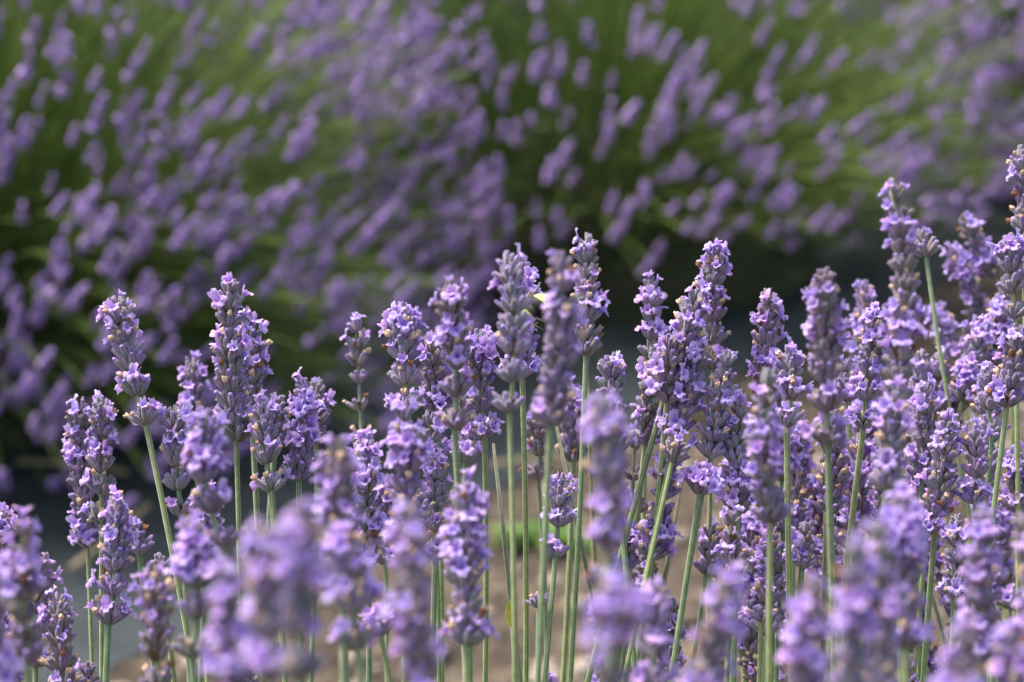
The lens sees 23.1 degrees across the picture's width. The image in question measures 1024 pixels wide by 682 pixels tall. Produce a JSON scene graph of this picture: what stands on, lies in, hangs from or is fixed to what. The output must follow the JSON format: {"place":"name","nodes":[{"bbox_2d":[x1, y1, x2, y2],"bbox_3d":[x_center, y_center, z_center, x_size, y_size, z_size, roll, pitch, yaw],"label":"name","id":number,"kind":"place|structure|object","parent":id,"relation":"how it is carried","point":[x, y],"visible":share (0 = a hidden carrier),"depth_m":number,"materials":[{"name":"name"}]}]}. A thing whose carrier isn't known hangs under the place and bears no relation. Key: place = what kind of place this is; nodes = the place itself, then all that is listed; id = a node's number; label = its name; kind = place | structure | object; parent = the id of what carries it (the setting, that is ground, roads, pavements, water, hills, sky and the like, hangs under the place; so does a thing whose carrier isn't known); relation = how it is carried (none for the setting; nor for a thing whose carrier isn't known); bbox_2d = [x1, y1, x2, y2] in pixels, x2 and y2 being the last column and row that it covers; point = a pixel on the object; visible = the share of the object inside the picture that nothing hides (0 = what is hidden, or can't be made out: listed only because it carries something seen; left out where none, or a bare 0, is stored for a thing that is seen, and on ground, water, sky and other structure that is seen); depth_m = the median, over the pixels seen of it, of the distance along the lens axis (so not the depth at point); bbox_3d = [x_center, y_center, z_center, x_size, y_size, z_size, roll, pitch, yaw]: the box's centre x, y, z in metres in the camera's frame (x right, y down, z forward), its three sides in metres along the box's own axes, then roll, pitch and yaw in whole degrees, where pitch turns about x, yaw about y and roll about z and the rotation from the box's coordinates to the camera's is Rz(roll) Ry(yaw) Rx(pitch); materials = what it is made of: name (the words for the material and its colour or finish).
{"place":"outdoors","nodes":[
{"label":"outdoors","id":0,"kind":"place"},
{"bbox_2d":[64,0,1023,681],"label":"ground","id":1,"kind":"structure","parent":0,"point":[498,662],"depth_m":2.65,"materials":[{"name":"soil"}]},
{"bbox_2d":[0,569,24,681],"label":"lavender flower","id":2,"kind":"object","parent":1,"relation":"on","point":[11,665],"visible":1,"depth_m":0.57,"materials":[{"name":"purple plant"}]},
{"bbox_2d":[0,506,46,681],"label":"lavender flower","id":3,"kind":"object","parent":1,"relation":"on","point":[20,589],"visible":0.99,"depth_m":0.62,"materials":[{"name":"purple plant"}]},
{"bbox_2d":[37,585,82,681],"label":"lavender flower","id":4,"kind":"object","parent":1,"relation":"on","point":[56,619],"visible":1,"depth_m":0.80,"materials":[{"name":"purple plant"}]},
{"bbox_2d":[61,394,98,676],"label":"lavender flower","id":5,"kind":"object","parent":1,"relation":"on","point":[84,532],"visible":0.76,"depth_m":0.90,"materials":[{"name":"purple plant"}]},
{"bbox_2d":[84,484,139,681],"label":"lavender flower","id":6,"kind":"object","parent":1,"relation":"on","point":[115,551],"visible":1,"depth_m":0.80,"materials":[{"name":"purple plant"}]},
{"bbox_2d":[127,561,176,681],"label":"lavender flower","id":7,"kind":"object","parent":1,"relation":"on","point":[154,590],"visible":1,"depth_m":0.68,"materials":[{"name":"purple plant"}]},
{"bbox_2d":[159,402,195,681],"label":"lavender flower","id":8,"kind":"object","parent":1,"relation":"on","point":[174,423],"visible":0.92,"depth_m":0.83,"materials":[{"name":"purple plant"}]},
{"bbox_2d":[176,350,213,681],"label":"lavender flower","id":9,"kind":"object","parent":1,"relation":"on","point":[191,374],"visible":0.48,"depth_m":0.95,"materials":[{"name":"purple plant"}]},
{"bbox_2d":[163,508,231,681],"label":"lavender flower","id":10,"kind":"object","parent":1,"relation":"on","point":[194,558],"visible":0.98,"depth_m":0.64,"materials":[{"name":"purple plant"}]},
{"bbox_2d":[180,408,246,558],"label":"lavender flower","id":11,"kind":"object","parent":1,"relation":"on","point":[205,455],"visible":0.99,"depth_m":0.68,"materials":[{"name":"purple plant"}]},
{"bbox_2d":[200,559,258,681],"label":"lavender flower","id":12,"kind":"object","parent":1,"relation":"on","point":[227,635],"visible":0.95,"depth_m":0.51,"materials":[{"name":"purple plant"}]},
{"bbox_2d":[207,271,254,610],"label":"lavender flower","id":13,"kind":"object","parent":1,"relation":"on","point":[230,352],"visible":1,"depth_m":0.84,"materials":[{"name":"purple plant"}]},
{"bbox_2d":[235,308,275,681],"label":"lavender flower","id":14,"kind":"object","parent":1,"relation":"on","point":[258,352],"visible":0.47,"depth_m":0.89,"materials":[{"name":"purple plant"}]},
{"bbox_2d":[245,389,294,681],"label":"lavender flower","id":15,"kind":"object","parent":1,"relation":"on","point":[263,429],"visible":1,"depth_m":0.83,"materials":[{"name":"purple plant"}]},
{"bbox_2d":[235,515,307,681],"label":"lavender flower","id":16,"kind":"object","parent":1,"relation":"on","point":[265,651],"visible":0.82,"depth_m":0.49,"materials":[{"name":"purple plant"}]},
{"bbox_2d":[271,498,333,681],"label":"lavender flower","id":17,"kind":"object","parent":1,"relation":"on","point":[301,570],"visible":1,"depth_m":0.46,"materials":[{"name":"purple plant"}]},
{"bbox_2d":[279,367,326,681],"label":"lavender flower","id":18,"kind":"object","parent":1,"relation":"on","point":[305,406],"visible":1,"depth_m":0.84,"materials":[{"name":"purple plant"}]},
{"bbox_2d":[309,377,336,681],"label":"lavender flower","id":19,"kind":"object","parent":1,"relation":"on","point":[317,384],"visible":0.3,"depth_m":0.89,"materials":[{"name":"purple plant"}]},
{"bbox_2d":[310,433,374,681],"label":"lavender flower","id":20,"kind":"object","parent":1,"relation":"on","point":[337,485],"visible":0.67,"depth_m":0.62,"materials":[{"name":"purple plant"}]},
{"bbox_2d":[316,520,384,681],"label":"lavender flower","id":21,"kind":"object","parent":1,"relation":"on","point":[342,548],"visible":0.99,"depth_m":0.58,"materials":[{"name":"purple plant"}]},
{"bbox_2d":[340,312,374,681],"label":"lavender flower","id":22,"kind":"object","parent":1,"relation":"on","point":[357,361],"visible":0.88,"depth_m":0.93,"materials":[{"name":"purple plant"}]},
{"bbox_2d":[346,425,390,681],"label":"lavender flower","id":23,"kind":"object","parent":1,"relation":"on","point":[368,453],"visible":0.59,"depth_m":0.80,"materials":[{"name":"purple plant"}]},
{"bbox_2d":[377,300,428,551],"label":"lavender flower","id":24,"kind":"object","parent":1,"relation":"on","point":[404,336],"visible":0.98,"depth_m":0.84,"materials":[{"name":"purple plant"}]},
{"bbox_2d":[379,394,433,681],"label":"lavender flower","id":25,"kind":"object","parent":1,"relation":"on","point":[407,457],"visible":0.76,"depth_m":0.71,"materials":[{"name":"purple plant"}]},
{"bbox_2d":[380,498,446,681],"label":"lavender flower","id":26,"kind":"object","parent":1,"relation":"on","point":[418,649],"visible":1,"depth_m":0.54,"materials":[{"name":"purple plant"}]},
{"bbox_2d":[416,409,452,681],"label":"lavender flower","id":27,"kind":"object","parent":1,"relation":"on","point":[435,423],"visible":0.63,"depth_m":0.85,"materials":[{"name":"purple plant"}]},
{"bbox_2d":[420,447,454,680],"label":"lavender flower","id":28,"kind":"object","parent":1,"relation":"on","point":[434,471],"visible":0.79,"depth_m":0.84,"materials":[{"name":"purple plant"}]},
{"bbox_2d":[416,330,459,681],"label":"lavender flower","id":29,"kind":"object","parent":1,"relation":"on","point":[433,374],"visible":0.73,"depth_m":0.86,"materials":[{"name":"purple plant"}]},
{"bbox_2d":[428,275,475,670],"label":"lavender flower","id":30,"kind":"object","parent":1,"relation":"on","point":[454,328],"visible":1,"depth_m":0.74,"materials":[{"name":"purple plant"}]},
{"bbox_2d":[437,464,498,681],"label":"lavender flower","id":31,"kind":"object","parent":1,"relation":"on","point":[467,537],"visible":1,"depth_m":0.68,"materials":[{"name":"purple plant"}]},
{"bbox_2d":[459,324,505,681],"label":"lavender flower","id":32,"kind":"object","parent":1,"relation":"on","point":[483,353],"visible":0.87,"depth_m":0.87,"materials":[{"name":"purple plant"}]},
{"bbox_2d":[486,242,535,681],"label":"lavender flower","id":33,"kind":"object","parent":1,"relation":"on","point":[513,327],"visible":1,"depth_m":0.73,"materials":[{"name":"purple plant"}]},
{"bbox_2d":[0,27,1023,681],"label":"ground fabric","id":34,"kind":"object","parent":1,"relation":"on","point":[48,511],"visible":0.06,"depth_m":3.05,"materials":[{"name":"black fabric"}]},
{"bbox_2d":[0,0,524,511],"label":"lavender bush","id":35,"kind":"object","parent":34,"relation":"on","point":[130,186],"visible":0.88,"depth_m":3.03,"materials":[{"name":"purple plant"}]},
{"bbox_2d":[115,0,1023,362],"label":"lavender bush","id":36,"kind":"object","parent":34,"relation":"on","point":[641,164],"visible":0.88,"depth_m":3.59,"materials":[{"name":"green plant"}]},
{"bbox_2d":[652,0,1023,218],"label":"lavender bush","id":37,"kind":"object","parent":34,"relation":"on","point":[1007,21],"visible":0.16,"depth_m":4.39,"materials":[{"name":"purple plant"}]},
{"bbox_2d":[498,255,543,681],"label":"lavender flower","id":38,"kind":"object","parent":1,"relation":"on","point":[531,361],"visible":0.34,"depth_m":0.87,"materials":[{"name":"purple plant"}]},
{"bbox_2d":[518,412,554,669],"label":"lavender flower","id":39,"kind":"object","parent":1,"relation":"on","point":[536,429],"visible":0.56,"depth_m":0.93,"materials":[{"name":"purple plant"}]},
{"bbox_2d":[529,249,587,681],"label":"lavender flower","id":40,"kind":"object","parent":1,"relation":"on","point":[558,358],"visible":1,"depth_m":0.66,"materials":[{"name":"purple plant"}]},
{"bbox_2d":[540,472,579,681],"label":"lavender flower","id":41,"kind":"object","parent":1,"relation":"on","point":[562,488],"visible":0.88,"depth_m":0.83,"materials":[{"name":"purple plant"}]},
{"bbox_2d":[554,375,589,681],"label":"lavender flower","id":42,"kind":"object","parent":1,"relation":"on","point":[570,438],"visible":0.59,"depth_m":0.95,"materials":[{"name":"purple plant"}]},
{"bbox_2d":[139,281,1023,681],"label":"pebbles","id":43,"kind":"object","parent":1,"relation":"on","point":[583,663],"visible":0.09,"depth_m":2.67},
{"bbox_2d":[568,227,610,681],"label":"lavender flower","id":44,"kind":"object","parent":1,"relation":"on","point":[589,298],"visible":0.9,"depth_m":0.88,"materials":[{"name":"purple plant"}]},
{"bbox_2d":[577,388,635,663],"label":"lavender flower","id":45,"kind":"object","parent":1,"relation":"on","point":[610,500],"visible":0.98,"depth_m":0.57,"materials":[{"name":"purple plant"}]},
{"bbox_2d":[580,568,649,681],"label":"lavender flower","id":46,"kind":"object","parent":1,"relation":"on","point":[621,608],"visible":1,"depth_m":0.44,"materials":[{"name":"purple plant"}]},
{"bbox_2d":[595,350,638,666],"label":"lavender flower","id":47,"kind":"object","parent":1,"relation":"on","point":[611,370],"visible":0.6,"depth_m":0.84,"materials":[{"name":"purple plant"}]},
{"bbox_2d":[620,339,667,658],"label":"lavender flower","id":48,"kind":"object","parent":1,"relation":"on","point":[647,406],"visible":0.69,"depth_m":0.85,"materials":[{"name":"purple plant"}]},
{"bbox_2d":[585,282,712,681],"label":"lavender flower","id":49,"kind":"object","parent":1,"relation":"on","point":[694,307],"visible":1,"depth_m":0.84,"materials":[{"name":"purple plant"}]},
{"bbox_2d":[630,269,668,647],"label":"lavender flower","id":50,"kind":"object","parent":1,"relation":"on","point":[652,298],"visible":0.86,"depth_m":0.90,"materials":[{"name":"purple plant"}]},
{"bbox_2d":[631,575,680,681],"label":"lavender flower","id":51,"kind":"object","parent":1,"relation":"on","point":[654,634],"visible":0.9,"depth_m":0.62,"materials":[{"name":"purple plant"}]},
{"bbox_2d":[628,437,683,665],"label":"lavender flower","id":52,"kind":"object","parent":1,"relation":"on","point":[667,534],"visible":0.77,"depth_m":0.84,"materials":[{"name":"purple plant"}]},
{"bbox_2d":[624,424,690,669],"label":"lavender flower","id":53,"kind":"object","parent":1,"relation":"on","point":[675,450],"visible":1,"depth_m":0.82,"materials":[{"name":"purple plant"}]},
{"bbox_2d":[639,331,688,661],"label":"lavender flower","id":54,"kind":"object","parent":1,"relation":"on","point":[667,360],"visible":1,"depth_m":0.83,"materials":[{"name":"purple plant"}]},
{"bbox_2d":[629,335,710,668],"bbox_3d":[0.027,0.224,0.874,0.091,0.457,0.028,-7,17,-24],"label":"lavender flower","id":55,"kind":"object","parent":1,"relation":"on","point":[683,410],"visible":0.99,"depth_m":0.84,"materials":[{"name":"purple plant"}]},
{"bbox_2d":[670,458,725,681],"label":"lavender flower","id":56,"kind":"object","parent":1,"relation":"on","point":[703,478],"visible":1,"depth_m":0.82,"materials":[{"name":"purple plant"}]},
{"bbox_2d":[668,349,738,666],"bbox_3d":[0.039,0.230,0.878,0.083,0.462,0.019,-7,17,-24],"label":"lavender flower","id":57,"kind":"object","parent":1,"relation":"on","point":[714,430],"visible":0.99,"depth_m":0.83,"materials":[{"name":"purple plant"}]},
{"bbox_2d":[689,523,726,670],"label":"lavender flower","id":58,"kind":"object","parent":1,"relation":"on","point":[706,565],"visible":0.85,"depth_m":0.85,"materials":[{"name":"purple plant"}]},
{"bbox_2d":[674,559,747,681],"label":"lavender flower","id":59,"kind":"object","parent":1,"relation":"on","point":[718,630],"visible":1,"depth_m":0.55,"materials":[{"name":"purple plant"}]},
{"bbox_2d":[693,238,737,620],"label":"lavender flower","id":60,"kind":"object","parent":1,"relation":"on","point":[714,268],"visible":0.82,"depth_m":0.86,"materials":[{"name":"purple plant"}]},
{"bbox_2d":[711,498,754,681],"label":"lavender flower","id":61,"kind":"object","parent":1,"relation":"on","point":[729,536],"visible":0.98,"depth_m":0.80,"materials":[{"name":"purple plant"}]},
{"bbox_2d":[714,389,758,681],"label":"lavender flower","id":62,"kind":"object","parent":1,"relation":"on","point":[738,483],"visible":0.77,"depth_m":0.84,"materials":[{"name":"purple plant"}]},
{"bbox_2d":[737,595,763,681],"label":"lavender flower","id":63,"kind":"object","parent":1,"relation":"on","point":[747,644],"visible":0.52,"depth_m":0.90,"materials":[{"name":"purple plant"}]},
{"bbox_2d":[743,366,790,681],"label":"lavender flower","id":64,"kind":"object","parent":1,"relation":"on","point":[765,447],"visible":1,"depth_m":0.69,"materials":[{"name":"purple plant"}]},
{"bbox_2d":[749,526,786,681],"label":"lavender flower","id":65,"kind":"object","parent":1,"relation":"on","point":[760,590],"visible":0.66,"depth_m":0.86,"materials":[{"name":"purple plant"}]},
{"bbox_2d":[745,288,791,681],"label":"lavender flower","id":66,"kind":"object","parent":1,"relation":"on","point":[768,324],"visible":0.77,"depth_m":0.87,"materials":[{"name":"purple plant"}]},
{"bbox_2d":[767,425,803,681],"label":"lavender flower","id":67,"kind":"object","parent":1,"relation":"on","point":[795,462],"visible":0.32,"depth_m":0.86,"materials":[{"name":"purple plant"}]},
{"bbox_2d":[769,341,814,679],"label":"lavender flower","id":68,"kind":"object","parent":1,"relation":"on","point":[790,361],"visible":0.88,"depth_m":0.85,"materials":[{"name":"purple plant"}]},
{"bbox_2d":[783,402,817,596],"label":"lavender flower","id":69,"kind":"object","parent":1,"relation":"on","point":[799,480],"visible":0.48,"depth_m":0.91,"materials":[{"name":"purple plant"}]},
{"bbox_2d":[782,520,822,647],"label":"lavender flower","id":70,"kind":"object","parent":1,"relation":"on","point":[804,541],"visible":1,"depth_m":0.85,"materials":[{"name":"purple plant"}]},
{"bbox_2d":[776,572,839,681],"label":"lavender flower","id":71,"kind":"object","parent":1,"relation":"on","point":[807,634],"visible":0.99,"depth_m":0.53,"materials":[{"name":"purple plant"}]},
{"bbox_2d":[797,266,854,671],"bbox_3d":[0.106,0.242,0.784,0.051,0.547,0.029,-5,16,-19],"label":"lavender flower","id":72,"kind":"object","parent":1,"relation":"on","point":[823,330],"visible":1,"depth_m":0.72,"materials":[{"name":"purple plant"}]},
{"bbox_2d":[804,409,851,609],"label":"lavender flower","id":73,"kind":"object","parent":1,"relation":"on","point":[841,473],"visible":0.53,"depth_m":0.84,"materials":[{"name":"purple plant"}]},
{"bbox_2d":[826,528,883,681],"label":"lavender flower","id":74,"kind":"object","parent":1,"relation":"on","point":[854,618],"visible":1,"depth_m":0.49,"materials":[{"name":"purple plant"}]},
{"bbox_2d":[836,428,879,570],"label":"lavender flower","id":75,"kind":"object","parent":1,"relation":"on","point":[864,508],"visible":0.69,"depth_m":0.88,"materials":[{"name":"purple plant"}]},
{"bbox_2d":[836,301,888,668],"bbox_3d":[0.120,0.216,0.906,0.016,0.472,0.027,6,16,19],"label":"lavender flower","id":76,"kind":"object","parent":1,"relation":"on","point":[872,363],"visible":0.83,"depth_m":0.85,"materials":[{"name":"purple plant"}]},
{"bbox_2d":[860,512,910,681],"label":"lavender flower","id":77,"kind":"object","parent":1,"relation":"on","point":[884,665],"visible":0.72,"depth_m":0.55,"materials":[{"name":"purple plant"}]},
{"bbox_2d":[859,374,915,671],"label":"lavender flower","id":78,"kind":"object","parent":1,"relation":"on","point":[889,462],"visible":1,"depth_m":0.70,"materials":[{"name":"purple plant"}]},
{"bbox_2d":[877,178,928,681],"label":"lavender flower","id":79,"kind":"object","parent":1,"relation":"on","point":[904,312],"visible":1,"depth_m":0.72,"materials":[{"name":"purple plant"}]},
{"bbox_2d":[878,480,934,681],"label":"lavender flower","id":80,"kind":"object","parent":1,"relation":"on","point":[904,510],"visible":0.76,"depth_m":0.61,"materials":[{"name":"purple plant"}]},
{"bbox_2d":[901,372,942,679],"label":"lavender flower","id":81,"kind":"object","parent":1,"relation":"on","point":[921,399],"visible":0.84,"depth_m":0.87,"materials":[{"name":"purple plant"}]},
{"bbox_2d":[914,407,968,681],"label":"lavender flower","id":82,"kind":"object","parent":1,"relation":"on","point":[940,481],"visible":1,"depth_m":0.84,"materials":[{"name":"purple plant"}]},
{"bbox_2d":[893,314,998,656],"bbox_3d":[0.150,0.205,0.968,0.062,0.440,0.017,-6,16,-19],"label":"lavender flower","id":83,"kind":"object","parent":1,"relation":"on","point":[968,368],"visible":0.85,"depth_m":0.92,"materials":[{"name":"purple plant"}]},
{"bbox_2d":[924,300,971,544],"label":"lavender flower","id":84,"kind":"object","parent":1,"relation":"on","point":[949,340],"visible":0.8,"depth_m":1.04,"materials":[{"name":"purple plant"}]},
{"bbox_2d":[935,513,970,652],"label":"lavender flower","id":85,"kind":"object","parent":1,"relation":"on","point":[953,589],"visible":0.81,"depth_m":0.83,"materials":[{"name":"purple plant"}]},
{"bbox_2d":[928,613,985,681],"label":"lavender flower","id":86,"kind":"object","parent":1,"relation":"on","point":[958,667],"visible":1,"depth_m":0.48,"materials":[{"name":"purple plant"}]},
{"bbox_2d":[914,226,1005,665],"bbox_3d":[0.222,0.218,0.949,0.181,0.511,0.045,7,17,22],"label":"lavender flower","id":87,"kind":"object","parent":1,"relation":"on","point":[925,250],"visible":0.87,"depth_m":0.93,"materials":[{"name":"green plant"}]},
{"bbox_2d":[940,241,999,681],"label":"lavender flower","id":88,"kind":"object","parent":1,"relation":"on","point":[962,269],"visible":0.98,"depth_m":1.05,"materials":[{"name":"purple plant"}]},
{"bbox_2d":[953,415,998,512],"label":"lavender flower","id":89,"kind":"object","parent":1,"relation":"on","point":[973,442],"visible":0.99,"depth_m":0.84,"materials":[{"name":"purple plant"}]},
{"bbox_2d":[955,502,1006,681],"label":"lavender flower","id":90,"kind":"object","parent":1,"relation":"on","point":[983,534],"visible":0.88,"depth_m":0.63,"materials":[{"name":"purple plant"}]},
{"bbox_2d":[957,210,1014,622],"bbox_3d":[0.199,0.164,1.076,0.027,0.438,0.076,0,15,0],"label":"lavender flower","id":91,"kind":"object","parent":1,"relation":"on","point":[983,257],"visible":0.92,"depth_m":1.05,"materials":[{"name":"purple plant"}]},
{"bbox_2d":[975,360,1010,608],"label":"lavender flower","id":92,"kind":"object","parent":1,"relation":"on","point":[983,401],"visible":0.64,"depth_m":0.87,"materials":[{"name":"purple plant"}]},
{"bbox_2d":[976,323,1023,677],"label":"lavender flower","id":93,"kind":"object","parent":1,"relation":"on","point":[1005,391],"visible":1,"depth_m":0.83,"materials":[{"name":"purple plant"}]},
{"bbox_2d":[991,484,1015,627],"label":"lavender flower","id":94,"kind":"object","parent":1,"relation":"on","point":[1005,548],"visible":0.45,"depth_m":0.99,"materials":[{"name":"purple plant"}]},
{"bbox_2d":[985,227,1023,615],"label":"lavender flower","id":95,"kind":"object","parent":1,"relation":"on","point":[1007,250],"visible":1,"depth_m":0.85,"materials":[{"name":"purple plant"}]},
{"bbox_2d":[986,619,1023,681],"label":"lavender flower","id":96,"kind":"object","parent":1,"relation":"on","point":[1007,649],"visible":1,"depth_m":0.55,"materials":[{"name":"purple plant"}]},
{"bbox_2d":[997,441,1023,615],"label":"lavender flower","id":97,"kind":"object","parent":1,"relation":"on","point":[1008,488],"visible":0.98,"depth_m":0.86,"materials":[{"name":"purple plant"}]},
{"bbox_2d":[1005,144,1023,325],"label":"lavender flower","id":98,"kind":"object","parent":1,"relation":"on","point":[1016,168],"visible":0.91,"depth_m":0.88,"materials":[{"name":"purple plant"}]},
{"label":"lavender leaves","id":99,"kind":"object","parent":1,"relation":"on","visible":0},
{"bbox_2d":[77,389,127,681],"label":"lavender flower","id":100,"kind":"object","parent":99,"relation":"on","point":[99,457],"visible":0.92,"depth_m":0.84,"materials":[{"name":"purple plant"}]},
{"bbox_2d":[96,288,197,678],"bbox_3d":[-0.110,0.216,0.872,0.015,0.468,0.087,-11,19,-35],"label":"lavender flower","id":101,"kind":"object","parent":99,"relation":"on","point":[129,358],"visible":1,"depth_m":0.83,"materials":[{"name":"purple plant"}]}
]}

